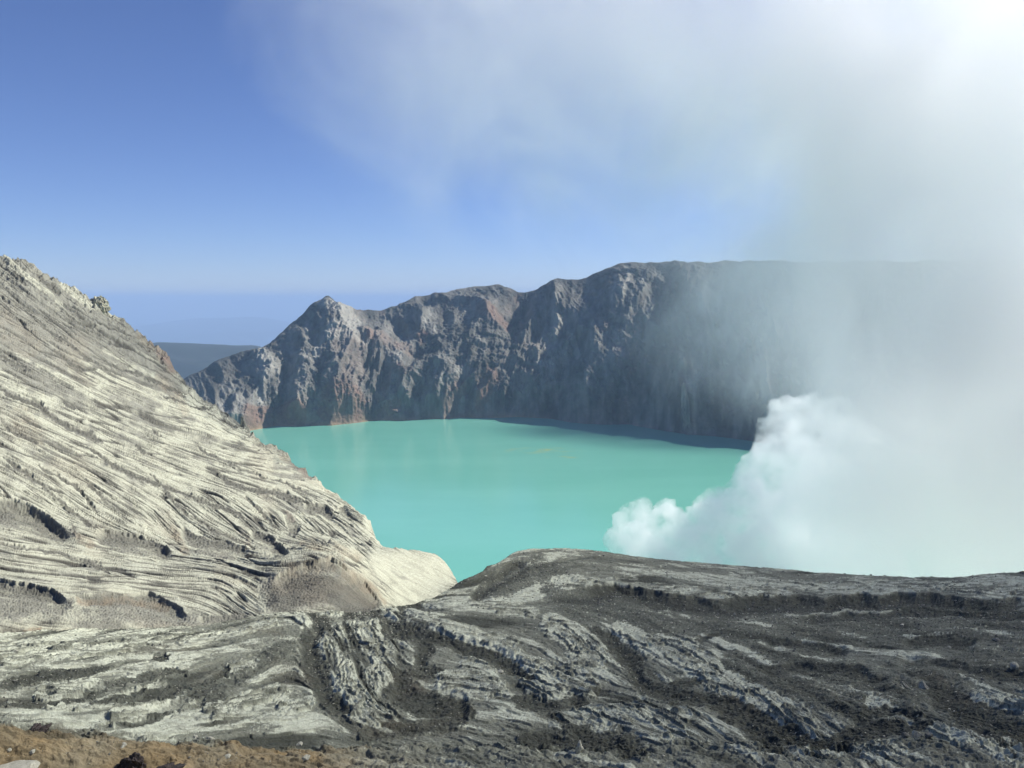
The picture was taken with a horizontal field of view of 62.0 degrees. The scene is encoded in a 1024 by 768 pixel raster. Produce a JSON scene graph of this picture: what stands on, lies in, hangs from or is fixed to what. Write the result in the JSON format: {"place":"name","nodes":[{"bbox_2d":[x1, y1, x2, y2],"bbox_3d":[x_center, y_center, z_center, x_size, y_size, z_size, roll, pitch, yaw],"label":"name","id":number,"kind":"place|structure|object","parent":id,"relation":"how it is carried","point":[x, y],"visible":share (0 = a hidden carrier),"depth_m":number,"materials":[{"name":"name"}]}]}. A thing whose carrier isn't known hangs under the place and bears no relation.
{"place":"outdoors","nodes":[
{"label":"outdoors","id":0,"kind":"place"},
{"bbox_2d":[109,312,303,321],"bbox_3d":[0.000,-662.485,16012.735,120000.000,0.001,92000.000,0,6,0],"label":"sea","id":1,"kind":"structure","parent":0,"point":[168,316],"depth_m":49456.26,"materials":[{"name":"blue liquid"}]},
{"bbox_2d":[153,342,261,378],"bbox_3d":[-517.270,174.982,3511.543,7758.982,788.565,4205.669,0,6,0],"label":"hills","id":2,"kind":"structure","parent":0,"point":[187,359],"depth_m":2815.76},
{"bbox_2d":[127,317,292,346],"bbox_3d":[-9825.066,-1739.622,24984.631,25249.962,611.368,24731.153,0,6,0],"label":"mountain","id":3,"kind":"structure","parent":0,"point":[259,331],"depth_m":17729.94,"materials":[{"name":"blue"}]},
{"bbox_2d":[0,254,457,632],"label":"hillside","id":4,"kind":"structure","parent":0,"point":[143,484],"depth_m":96.09,"materials":[{"name":"grey stone"}]},
{"bbox_2d":[93,296,110,314],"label":"rock outcrop","id":5,"kind":"object","parent":4,"relation":"on","point":[101,302],"visible":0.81,"depth_m":220.72,"materials":[{"name":"grey stone"}]},
{"bbox_2d":[240,416,245,427],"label":"rock outcrop","id":6,"kind":"object","parent":4,"relation":"on","point":[242,423],"visible":0.66,"depth_m":226.80,"materials":[{"name":"grey stone"}]},
{"bbox_2d":[0,548,1023,767],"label":"ground","id":7,"kind":"structure","parent":0,"point":[702,735],"depth_m":18.64,"materials":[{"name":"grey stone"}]},
{"bbox_2d":[0,760,39,767],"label":"boulder","id":8,"kind":"object","parent":7,"relation":"on","point":[25,764],"visible":1,"depth_m":9.82,"materials":[{"name":"white stone"}]},
{"bbox_2d":[31,723,51,732],"bbox_3d":[-5.878,4.331,10.559,0.247,0.248,0.406,0,10,11],"label":"boulder","id":9,"kind":"object","parent":7,"relation":"on","point":[38,727],"visible":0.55,"depth_m":10.54,"materials":[{"name":"grey stone"}]},
{"bbox_2d":[117,752,146,767],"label":"boulder","id":10,"kind":"object","parent":7,"relation":"on","point":[134,760],"visible":1,"depth_m":10.56,"materials":[{"name":"stone"}]},
{"bbox_2d":[156,762,185,767],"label":"boulder","id":11,"kind":"object","parent":7,"relation":"on","point":[173,765],"visible":1,"depth_m":10.79,"materials":[{"name":"stone"}]},
{"bbox_2d":[302,754,309,760],"bbox_3d":[-2.910,5.299,12.060,0.095,0.056,0.134,17,21,42],"label":"stone","id":12,"kind":"object","parent":7,"relation":"on","point":[306,757],"visible":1,"depth_m":12.05,"materials":[{"name":"white stone"}]},
{"bbox_2d":[574,740,583,753],"bbox_3d":[1.066,5.774,13.422,0.178,0.295,0.110,25,-2,-18],"label":"rock slab","id":13,"kind":"object","parent":7,"relation":"on","point":[579,749],"visible":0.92,"depth_m":13.38,"materials":[{"name":"grey stone"}]},
{"bbox_2d":[901,732,909,737],"bbox_3d":[6.118,5.467,13.252,0.124,0.091,0.104,-2,10,38],"label":"rock","id":14,"kind":"object","parent":7,"relation":"on","point":[905,734],"visible":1,"depth_m":13.23,"materials":[{"name":"grey stone"}]},
{"bbox_2d":[901,681,910,689],"bbox_3d":[7.381,5.665,15.986,0.072,0.238,0.062,-43,4,4],"label":"rock shard","id":15,"kind":"object","parent":7,"relation":"on","point":[905,686],"visible":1,"depth_m":15.97,"materials":[{"name":"grey stone"}]},
{"bbox_2d":[912,730,920,739],"bbox_3d":[6.194,5.387,13.045,0.151,0.169,0.104,-4,7,-36],"label":"boulder","id":16,"kind":"object","parent":7,"relation":"on","point":[916,735],"visible":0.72,"depth_m":13.02,"materials":[{"name":"grey stone"}]},
{"bbox_2d":[918,681,928,689],"bbox_3d":[7.904,5.807,16.346,0.197,0.201,0.120,4,7,37],"label":"rock","id":17,"kind":"object","parent":7,"relation":"on","point":[923,685],"visible":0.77,"depth_m":16.33,"materials":[{"name":"grey stone"}]},
{"bbox_2d":[925,732,932,737],"bbox_3d":[6.357,5.359,12.991,0.112,0.078,0.120,0,2,41],"label":"rock","id":18,"kind":"object","parent":7,"relation":"on","point":[928,735],"visible":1,"depth_m":12.96,"materials":[{"name":"grey stone"}]},
{"bbox_2d":[1010,662,1018,669],"bbox_3d":[10.476,5.888,17.765,0.170,0.182,0.218,12,8,29],"label":"boulder","id":19,"kind":"object","parent":7,"relation":"on","point":[1014,665],"visible":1,"depth_m":17.69,"materials":[{"name":"grey stone"}]},
{"bbox_2d":[0,0,1023,311],"label":"sky","id":20,"kind":"structure","parent":0,"point":[156,155],"materials":[{"name":"blue"}]},
{"bbox_2d":[184,260,1023,460],"bbox_3d":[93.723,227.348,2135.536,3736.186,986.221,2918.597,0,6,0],"label":"crater cliffs","id":21,"kind":"structure","parent":0,"point":[921,356],"depth_m":1020.18,"materials":[{"name":"grey stone"}]},
{"bbox_2d":[680,382,690,429],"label":"rock spire","id":22,"kind":"object","parent":21,"relation":"on","point":[685,415],"visible":1,"depth_m":940.62,"materials":[{"name":"grey stone"}]},
{"bbox_2d":[250,417,1023,582],"bbox_3d":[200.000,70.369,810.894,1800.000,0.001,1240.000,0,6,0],"label":"lake","id":23,"kind":"structure","parent":0,"point":[463,498],"depth_m":655.37,"materials":[{"name":"liquid"}]}
]}

